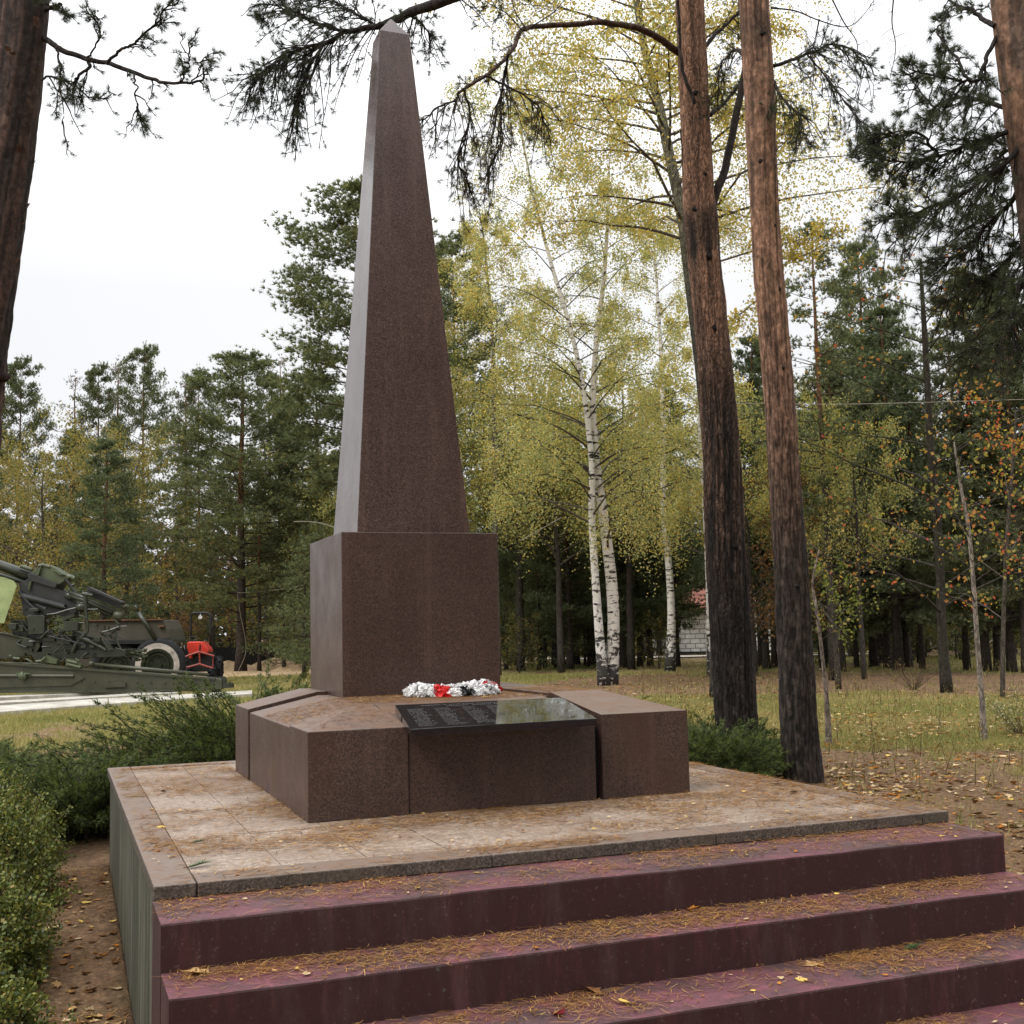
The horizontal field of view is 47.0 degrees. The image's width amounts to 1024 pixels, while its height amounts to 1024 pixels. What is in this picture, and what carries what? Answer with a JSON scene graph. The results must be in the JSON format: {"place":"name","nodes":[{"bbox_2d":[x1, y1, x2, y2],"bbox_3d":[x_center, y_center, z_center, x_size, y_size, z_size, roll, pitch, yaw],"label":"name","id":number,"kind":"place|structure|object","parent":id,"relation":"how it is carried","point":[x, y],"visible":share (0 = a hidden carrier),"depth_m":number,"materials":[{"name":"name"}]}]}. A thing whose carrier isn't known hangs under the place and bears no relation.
{"place":"outdoors","nodes":[
{"label":"outdoors","id":0,"kind":"place"},
{"bbox_2d":[0,643,1023,1023],"bbox_3d":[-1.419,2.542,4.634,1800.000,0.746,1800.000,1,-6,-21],"label":"ground","id":1,"kind":"structure","parent":0,"point":[90,857],"depth_m":11.17,"materials":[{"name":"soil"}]},
{"bbox_2d":[0,354,57,561],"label":"pine tree","id":2,"kind":"object","parent":1,"relation":"on","point":[13,372],"visible":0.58,"depth_m":89.35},
{"bbox_2d":[0,849,64,1000],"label":"box shrub","id":3,"kind":"object","parent":1,"relation":"on","point":[17,927],"visible":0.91,"depth_m":6.53,"materials":[{"name":"green plant"}]},
{"bbox_2d":[0,760,75,864],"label":"box shrub","id":4,"kind":"object","parent":1,"relation":"on","point":[27,800],"visible":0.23,"depth_m":9.24,"materials":[{"name":"green plant"}]},
{"bbox_2d":[0,952,78,1023],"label":"box shrub","id":5,"kind":"object","parent":1,"relation":"on","point":[22,1010],"visible":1,"depth_m":5.33,"materials":[{"name":"green plant"}]},
{"bbox_2d":[0,765,81,916],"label":"box shrub","id":6,"kind":"object","parent":1,"relation":"on","point":[20,845],"visible":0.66,"depth_m":7.88,"materials":[{"name":"green plant"}]},
{"bbox_2d":[0,423,84,614],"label":"broadleaf tree","id":7,"kind":"object","parent":1,"relation":"on","point":[14,539],"visible":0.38,"depth_m":67.07,"materials":[{"name":"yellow plant"}]},
{"bbox_2d":[0,739,102,796],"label":"juniper shrub","id":8,"kind":"object","parent":1,"relation":"on","point":[44,769],"visible":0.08,"depth_m":11.03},
{"bbox_2d":[34,426,103,583],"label":"pine tree","id":9,"kind":"object","parent":1,"relation":"on","point":[65,437],"visible":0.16,"depth_m":76.75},
{"bbox_2d":[16,424,123,664],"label":"pine tree","id":10,"kind":"object","parent":1,"relation":"on","point":[74,497],"visible":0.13,"depth_m":76.74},
{"bbox_2d":[0,423,158,663],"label":"broadleaf tree","id":11,"kind":"object","parent":1,"relation":"on","point":[42,530],"visible":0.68,"depth_m":57.80,"materials":[{"name":"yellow plant"}]},
{"bbox_2d":[0,736,187,846],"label":"juniper shrub","id":12,"kind":"object","parent":1,"relation":"on","point":[88,800],"visible":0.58,"depth_m":10.11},
{"bbox_2d":[67,360,134,619],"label":"pine tree","id":13,"kind":"object","parent":1,"relation":"on","point":[92,390],"visible":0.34,"depth_m":91.29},
{"bbox_2d":[47,428,170,634],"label":"pine tree","id":14,"kind":"object","parent":1,"relation":"on","point":[113,458],"visible":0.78,"depth_m":44.25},
{"bbox_2d":[0,724,220,777],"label":"juniper shrub","id":15,"kind":"object","parent":1,"relation":"on","point":[90,745],"visible":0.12,"depth_m":12.04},
{"bbox_2d":[0,0,227,448],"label":"pine tree","id":16,"kind":"object","parent":1,"relation":"on","point":[25,40],"visible":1,"depth_m":9.03,"materials":[{"name":"green plant"}]},
{"bbox_2d":[2,399,246,617],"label":"broadleaf tree","id":17,"kind":"object","parent":1,"relation":"on","point":[126,588],"visible":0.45,"depth_m":62.09,"materials":[{"name":"green plant"}]},
{"bbox_2d":[0,690,251,715],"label":"concrete pad","id":18,"kind":"object","parent":1,"relation":"on","point":[32,702],"visible":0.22,"depth_m":32.50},
{"bbox_2d":[0,560,233,692],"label":"field gun","id":19,"kind":"object","parent":18,"relation":"on","point":[45,595],"visible":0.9,"depth_m":35.81,"materials":[{"name":"metal"}]},
{"bbox_2d":[74,605,185,674],"bbox_3d":[-13.310,4.816,41.501,4.132,3.030,2.600,-1,-6,-2],"label":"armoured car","id":20,"kind":"object","parent":1,"relation":"on","point":[158,639],"visible":0.43,"depth_m":40.51,"materials":[{"name":"metal"}]},
{"bbox_2d":[92,474,169,619],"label":"pine tree","id":21,"kind":"object","parent":1,"relation":"on","point":[138,584],"visible":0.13,"depth_m":75.57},
{"bbox_2d":[105,340,180,609],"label":"pine tree","id":22,"kind":"object","parent":1,"relation":"on","point":[147,353],"visible":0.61,"depth_m":87.41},
{"bbox_2d":[137,575,208,647],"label":"bush","id":23,"kind":"object","parent":1,"relation":"on","point":[157,608],"visible":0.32,"depth_m":73.17,"materials":[{"name":"green plant"}]},
{"bbox_2d":[132,522,217,645],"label":"broadleaf tree","id":24,"kind":"object","parent":1,"relation":"on","point":[177,616],"visible":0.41,"depth_m":70.17,"materials":[{"name":"green plant"}]},
{"bbox_2d":[66,662,310,772],"bbox_3d":[-2.787,2.339,12.322,3.543,1.566,3.660,1,-6,-21],"label":"juniper shrub","id":25,"kind":"object","parent":1,"relation":"on","point":[221,725],"visible":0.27,"depth_m":11.71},
{"bbox_2d":[165,363,236,614],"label":"pine tree","id":26,"kind":"object","parent":1,"relation":"on","point":[193,393],"visible":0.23,"depth_m":93.31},
{"bbox_2d":[181,612,223,676],"bbox_3d":[-12.081,5.216,45.547,1.579,2.736,2.042,-1,-6,-6],"label":"tractor","id":27,"kind":"object","parent":1,"relation":"on","point":[200,656],"visible":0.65,"depth_m":45.04,"materials":[{"name":"metal"}]},
{"bbox_2d":[170,534,256,647],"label":"broadleaf tree","id":28,"kind":"object","parent":1,"relation":"on","point":[213,627],"visible":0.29,"depth_m":71.95,"materials":[{"name":"green plant"}]},
{"bbox_2d":[115,345,337,670],"bbox_3d":[-14.228,-0.382,60.385,11.913,17.094,11.629,-3,-6,16],"label":"pine tree","id":29,"kind":"object","parent":1,"relation":"on","point":[238,462],"visible":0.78,"depth_m":59.43,"materials":[{"name":"plant"}]},
{"bbox_2d":[194,442,270,645],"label":"pine tree","id":30,"kind":"object","parent":1,"relation":"on","point":[219,609],"visible":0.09,"depth_m":80.59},
{"bbox_2d":[181,644,310,664],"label":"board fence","id":31,"kind":"object","parent":1,"relation":"on","point":[225,653],"visible":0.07,"depth_m":71.28,"materials":[{"name":"brown wood"}]},
{"bbox_2d":[208,557,309,659],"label":"bush","id":32,"kind":"object","parent":1,"relation":"on","point":[220,621],"visible":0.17,"depth_m":68.77,"materials":[{"name":"green plant"}]},
{"bbox_2d":[233,487,290,670],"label":"pine tree","id":33,"kind":"object","parent":1,"relation":"on","point":[267,542],"visible":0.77,"depth_m":60.22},
{"bbox_2d":[235,368,299,624],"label":"pine tree","id":34,"kind":"object","parent":1,"relation":"on","point":[252,447],"visible":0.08,"depth_m":90.84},
{"bbox_2d":[240,557,310,666],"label":"pine sapling","id":35,"kind":"object","parent":1,"relation":"on","point":[282,568],"visible":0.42,"depth_m":59.23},
{"bbox_2d":[223,380,344,640],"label":"pine tree","id":36,"kind":"object","parent":1,"relation":"on","point":[279,472],"visible":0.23,"depth_m":61.26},
{"bbox_2d":[262,539,310,672],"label":"pine sapling","id":37,"kind":"object","parent":1,"relation":"on","point":[287,586],"visible":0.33,"depth_m":53.11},
{"bbox_2d":[268,524,325,664],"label":"pine sapling","id":38,"kind":"object","parent":1,"relation":"on","point":[320,536],"visible":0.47,"depth_m":46.18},
{"bbox_2d":[274,479,336,576],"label":"broadleaf tree","id":39,"kind":"object","parent":1,"relation":"on","point":[325,509],"visible":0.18,"depth_m":59.30,"materials":[{"name":"green plant"}]},
{"bbox_2d":[251,173,506,490],"bbox_3d":[-5.307,-3.842,47.709,10.056,20.999,11.008,4,-8,-43],"label":"pine tree","id":40,"kind":"object","parent":1,"relation":"on","point":[312,355],"visible":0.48,"depth_m":46.92,"materials":[{"name":"plant"}]},
{"bbox_2d":[435,230,516,510],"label":"pine tree","id":41,"kind":"object","parent":1,"relation":"on","point":[472,328],"visible":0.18,"depth_m":61.09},
{"bbox_2d":[465,455,550,665],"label":"pine tree","id":42,"kind":"object","parent":1,"relation":"on","point":[505,572],"visible":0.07,"depth_m":57.80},
{"bbox_2d":[0,507,1022,667],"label":"distant woods","id":43,"kind":"object","parent":1,"relation":"on","point":[223,644],"visible":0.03,"depth_m":95.39,"materials":[{"name":"green plant"}]},
{"bbox_2d":[0,654,1023,872],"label":"grass","id":44,"kind":"structure","parent":1,"relation":"on","point":[7,726],"depth_m":23.26,"materials":[{"name":"plant"}]},
{"bbox_2d":[453,370,579,556],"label":"broadleaf tree","id":45,"kind":"object","parent":1,"relation":"on","point":[472,490],"visible":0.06,"depth_m":51.76,"materials":[{"name":"green plant"}]},
{"bbox_2d":[437,207,598,674],"bbox_3d":[-0.584,-2.745,45.811,8.376,18.290,7.323,-4,-7,27],"label":"birch tree","id":46,"kind":"object","parent":1,"relation":"on","point":[468,385],"visible":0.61,"depth_m":45.72,"materials":[{"name":"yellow plant"}]},
{"bbox_2d":[16,669,1023,1023],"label":"fallen leaves","id":47,"kind":"object","parent":1,"relation":"on","point":[846,787],"depth_m":13.07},
{"bbox_2d":[501,611,541,672],"bbox_3d":[0.203,5.375,48.262,2.001,2.562,2.276,-1,-6,-6],"label":"bush","id":48,"kind":"object","parent":1,"relation":"on","point":[512,628],"visible":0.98,"depth_m":48.07,"materials":[{"name":"green plant"}]},
{"bbox_2d":[107,760,948,1023],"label":"platform","id":49,"kind":"structure","parent":1,"relation":"on","point":[138,873],"depth_m":5.95,"materials":[{"name":"stone"}]},
{"bbox_2d":[236,19,689,822],"bbox_3d":[-0.524,-1.091,8.143,2.317,5.817,2.988,1,-6,-21],"label":"obelisk monument","id":50,"kind":"object","parent":49,"relation":"on","point":[402,577],"visible":1,"depth_m":8.29,"materials":[{"name":"stone"}]},
{"bbox_2d":[402,679,502,696],"bbox_3d":[-0.401,1.194,8.015,0.702,0.098,0.561,1,-6,-21],"label":"wreath","id":51,"kind":"object","parent":50,"relation":"on","point":[474,687],"visible":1,"depth_m":7.82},
{"bbox_2d":[264,685,682,727],"bbox_3d":[-0.317,1.226,7.518,2.390,0.136,1.708,1,-6,-21],"label":"needle litter base","id":52,"kind":"object","parent":50,"relation":"on","point":[485,695],"visible":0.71,"depth_m":7.66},
{"bbox_2d":[110,761,938,883],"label":"needle litter platform","id":53,"kind":"structure","parent":49,"relation":"on","point":[513,814],"depth_m":6.37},
{"bbox_2d":[122,693,1023,1023],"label":"fallen leaves","id":54,"kind":"object","parent":49,"relation":"on","point":[518,845],"visible":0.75,"depth_m":5.44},
{"bbox_2d":[498,424,563,665],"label":"pine tree","id":55,"kind":"object","parent":1,"relation":"on","point":[501,560],"visible":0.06,"depth_m":56.96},
{"bbox_2d":[500,549,586,669],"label":"pine sapling","id":56,"kind":"object","parent":1,"relation":"on","point":[538,603],"visible":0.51,"depth_m":50.88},
{"bbox_2d":[449,342,645,670],"bbox_3d":[0.699,-0.233,50.725,9.706,14.143,8.879,3,-7,-34],"label":"broadleaf tree","id":57,"kind":"object","parent":1,"relation":"on","point":[519,598],"visible":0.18,"depth_m":49.96,"materials":[{"name":"yellow plant"}]},
{"bbox_2d":[503,482,592,667],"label":"pine tree","id":58,"kind":"object","parent":1,"relation":"on","point":[575,586],"visible":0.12,"depth_m":53.44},
{"bbox_2d":[465,395,669,673],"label":"broadleaf tree","id":59,"kind":"object","parent":1,"relation":"on","point":[559,629],"visible":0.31,"depth_m":46.99,"materials":[{"name":"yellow plant"}]},
{"bbox_2d":[509,399,633,669],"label":"pine tree","id":60,"kind":"object","parent":1,"relation":"on","point":[569,608],"visible":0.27,"depth_m":50.46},
{"bbox_2d":[152,823,1023,1023],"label":"staircase","id":61,"kind":"structure","parent":1,"relation":"on","point":[413,991],"depth_m":4.73,"materials":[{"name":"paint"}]},
{"bbox_2d":[149,821,1023,1023],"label":"pine needles","id":62,"kind":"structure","parent":61,"relation":"on","point":[838,955],"depth_m":4.84,"materials":[{"name":"plant"}]},
{"bbox_2d":[439,50,740,685],"bbox_3d":[2.683,-4.270,35.581,9.588,19.081,8.697,1,-6,-21],"label":"birch tree","id":63,"kind":"object","parent":1,"relation":"on","point":[603,678],"visible":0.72,"depth_m":35.21,"materials":[{"name":"yellow plant"}]},
{"bbox_2d":[419,0,780,736],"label":"pine tree","id":64,"kind":"object","parent":1,"relation":"on","point":[731,640],"visible":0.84,"depth_m":13.69,"materials":[{"name":"brown plant"}]},
{"bbox_2d":[460,117,756,684],"bbox_3d":[2.451,-3.061,36.391,8.572,16.877,8.061,1,-6,-21],"label":"birch tree","id":65,"kind":"object","parent":1,"relation":"on","point":[612,647],"visible":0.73,"depth_m":35.92,"materials":[{"name":"yellow plant"}]},
{"bbox_2d":[210,0,1023,405],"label":"pine tree","id":66,"kind":"object","parent":1,"relation":"on","point":[1006,22],"visible":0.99,"depth_m":8.80,"materials":[{"name":"green plant"}]},
{"bbox_2d":[533,357,702,669],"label":"broadleaf tree","id":67,"kind":"object","parent":1,"relation":"on","point":[631,662],"visible":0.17,"depth_m":48.94,"materials":[{"name":"yellow plant"}]},
{"bbox_2d":[565,417,681,667],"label":"pine tree","id":68,"kind":"object","parent":1,"relation":"on","point":[622,637],"visible":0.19,"depth_m":50.88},
{"bbox_2d":[588,451,686,666],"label":"pine tree","id":69,"kind":"object","parent":1,"relation":"on","point":[640,662],"visible":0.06,"depth_m":51.81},
{"bbox_2d":[599,444,703,666],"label":"pine tree","id":70,"kind":"object","parent":1,"relation":"on","point":[647,582],"visible":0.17,"depth_m":51.01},
{"bbox_2d":[632,610,680,668],"bbox_3d":[6.067,5.308,48.919,1.976,2.531,2.249,-6,-7,37],"label":"bush","id":71,"kind":"object","parent":1,"relation":"on","point":[659,659],"visible":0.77,"depth_m":48.72,"materials":[{"name":"green plant"}]},
{"bbox_2d":[615,388,705,666],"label":"pine tree","id":72,"kind":"object","parent":1,"relation":"on","point":[681,600],"visible":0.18,"depth_m":50.68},
{"bbox_2d":[541,194,809,671],"bbox_3d":[6.165,-2.676,46.061,8.140,17.905,8.762,4,-8,-43],"label":"birch tree","id":73,"kind":"object","parent":1,"relation":"on","point":[670,659],"visible":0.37,"depth_m":45.33,"materials":[{"name":"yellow plant"}]},
{"bbox_2d":[415,0,951,698],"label":"aspen tree","id":74,"kind":"object","parent":1,"relation":"on","point":[663,60],"visible":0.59,"depth_m":27.17,"materials":[{"name":"yellow plant"}]},
{"bbox_2d":[620,314,769,676],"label":"birch tree","id":75,"kind":"object","parent":1,"relation":"on","point":[690,354],"visible":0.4,"depth_m":40.05,"materials":[{"name":"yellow plant"}]},
{"bbox_2d":[644,589,770,654],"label":"block house","id":76,"kind":"structure","parent":1,"relation":"on","point":[691,642],"depth_m":71.32,"materials":[{"name":"brick"}]},
{"bbox_2d":[684,709,780,749],"bbox_3d":[2.375,2.713,13.598,1.975,0.861,2.067,1,-6,-21],"label":"juniper shrub","id":77,"kind":"object","parent":1,"relation":"on","point":[768,732],"visible":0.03,"depth_m":13.37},
{"bbox_2d":[687,717,791,777],"bbox_3d":[2.027,2.569,12.261,1.766,0.880,1.838,-3,-6,20],"label":"juniper shrub","id":78,"kind":"object","parent":1,"relation":"on","point":[730,752],"visible":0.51,"depth_m":12.00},
{"bbox_2d":[704,467,774,675],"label":"broadleaf tree","id":79,"kind":"object","parent":1,"relation":"on","point":[754,623],"visible":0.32,"depth_m":40.10,"materials":[{"name":"green plant"}]},
{"bbox_2d":[668,390,816,586],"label":"broadleaf tree","id":80,"kind":"object","parent":1,"relation":"on","point":[751,438],"visible":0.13,"depth_m":44.13,"materials":[{"name":"green plant"}]},
{"bbox_2d":[682,350,825,668],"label":"pine tree","id":81,"kind":"object","parent":1,"relation":"on","point":[774,659],"visible":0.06,"depth_m":46.79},
{"bbox_2d":[693,324,821,669],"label":"pine tree","id":82,"kind":"object","parent":1,"relation":"on","point":[755,360],"visible":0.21,"depth_m":46.45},
{"bbox_2d":[752,472,851,640],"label":"broadleaf tree","id":83,"kind":"object","parent":1,"relation":"on","point":[771,555],"visible":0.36,"depth_m":37.31,"materials":[{"name":"green plant"}]},
{"bbox_2d":[699,0,916,784],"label":"pine tree","id":84,"kind":"object","parent":1,"relation":"on","point":[799,732],"visible":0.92,"depth_m":12.64,"materials":[{"name":"brown plant"}]},
{"bbox_2d":[751,386,875,667],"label":"pine tree","id":85,"kind":"object","parent":1,"relation":"on","point":[825,647],"visible":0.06,"depth_m":46.90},
{"bbox_2d":[744,371,886,560],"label":"broadleaf tree","id":86,"kind":"object","parent":1,"relation":"on","point":[802,454],"visible":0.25,"depth_m":40.28,"materials":[{"name":"green plant"}]},
{"bbox_2d":[738,209,893,680],"bbox_3d":[9.645,-2.258,36.782,4.446,14.954,4.632,3,-8,-39],"label":"pine tree","id":87,"kind":"object","parent":1,"relation":"on","point":[819,412],"visible":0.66,"depth_m":36.48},
{"bbox_2d":[637,659,1023,789],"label":"undergrowth","id":88,"kind":"object","parent":1,"relation":"on","point":[847,694],"visible":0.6,"depth_m":21.83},
{"bbox_2d":[806,533,861,745],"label":"birch sapling","id":89,"kind":"object","parent":1,"relation":"on","point":[828,732],"visible":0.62,"depth_m":16.27,"materials":[{"name":"green plant"}]},
{"bbox_2d":[772,350,900,671],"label":"pine tree","id":90,"kind":"object","parent":1,"relation":"on","point":[884,604],"visible":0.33,"depth_m":42.12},
{"bbox_2d":[809,556,882,688],"bbox_3d":[8.409,2.945,31.072,2.310,3.540,3.108,1,-6,-21],"label":"hazel bush","id":91,"kind":"object","parent":1,"relation":"on","point":[836,634],"visible":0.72,"depth_m":30.93,"materials":[{"name":"green plant"}]},
{"bbox_2d":[770,406,922,679],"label":"broadleaf tree","id":92,"kind":"object","parent":1,"relation":"on","point":[890,496],"visible":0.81,"depth_m":36.12,"materials":[{"name":"green plant"}]},
{"bbox_2d":[806,330,934,666],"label":"pine tree","id":93,"kind":"object","parent":1,"relation":"on","point":[873,653],"visible":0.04,"depth_m":45.51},
{"bbox_2d":[806,231,939,662],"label":"pine tree","id":94,"kind":"object","parent":1,"relation":"on","point":[854,248],"visible":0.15,"depth_m":50.80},
{"bbox_2d":[823,340,947,668],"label":"pine tree","id":95,"kind":"object","parent":1,"relation":"on","point":[887,653],"visible":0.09,"depth_m":44.23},
{"bbox_2d":[811,293,961,670],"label":"pine tree","id":96,"kind":"object","parent":1,"relation":"on","point":[885,340],"visible":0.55,"depth_m":42.06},
{"bbox_2d":[842,348,967,666],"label":"pine tree","id":97,"kind":"object","parent":1,"relation":"on","point":[907,650],"visible":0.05,"depth_m":44.74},
{"bbox_2d":[790,210,1023,692],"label":"pine tree","id":98,"kind":"object","parent":1,"relation":"on","point":[945,677],"visible":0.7,"depth_m":28.70,"materials":[{"name":"green plant"}]},
{"bbox_2d":[869,343,964,668],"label":"pine tree","id":99,"kind":"object","parent":1,"relation":"on","point":[921,654],"visible":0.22,"depth_m":42.72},
{"bbox_2d":[893,302,980,669],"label":"pine tree","id":100,"kind":"object","parent":1,"relation":"on","point":[966,652],"visible":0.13,"depth_m":42.35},
{"bbox_2d":[865,424,1023,741],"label":"birch sapling","id":101,"kind":"object","parent":1,"relation":"on","point":[982,709],"visible":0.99,"depth_m":16.50,"materials":[{"name":"orange plant"}]},
{"bbox_2d":[893,266,1023,671],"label":"pine tree","id":102,"kind":"object","parent":1,"relation":"on","point":[986,660],"visible":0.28,"depth_m":39.59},
{"bbox_2d":[911,340,1023,670],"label":"pine tree","id":103,"kind":"object","parent":1,"relation":"on","point":[996,644],"visible":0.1,"depth_m":40.01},
{"bbox_2d":[922,387,1023,698],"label":"rowan sapling","id":104,"kind":"object","parent":1,"relation":"on","point":[1005,550],"visible":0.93,"depth_m":25.97,"materials":[{"name":"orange plant"}]},
{"bbox_2d":[931,292,1023,671],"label":"pine tree","id":105,"kind":"object","parent":1,"relation":"on","point":[1011,658],"visible":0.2,"depth_m":38.84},
{"bbox_2d":[941,266,1023,672],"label":"pine tree","id":106,"kind":"object","parent":1,"relation":"on","point":[1019,594],"visible":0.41,"depth_m":38.25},
{"bbox_2d":[969,681,1023,734],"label":"spirea bush","id":107,"kind":"object","parent":1,"relation":"on","point":[1011,724],"visible":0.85,"depth_m":17.44,"materials":[{"name":"green plant"}]},
{"bbox_2d":[0,0,1023,635],"label":"sky","id":108,"kind":"structure","parent":0,"point":[166,243],"materials":[{"name":"white"}]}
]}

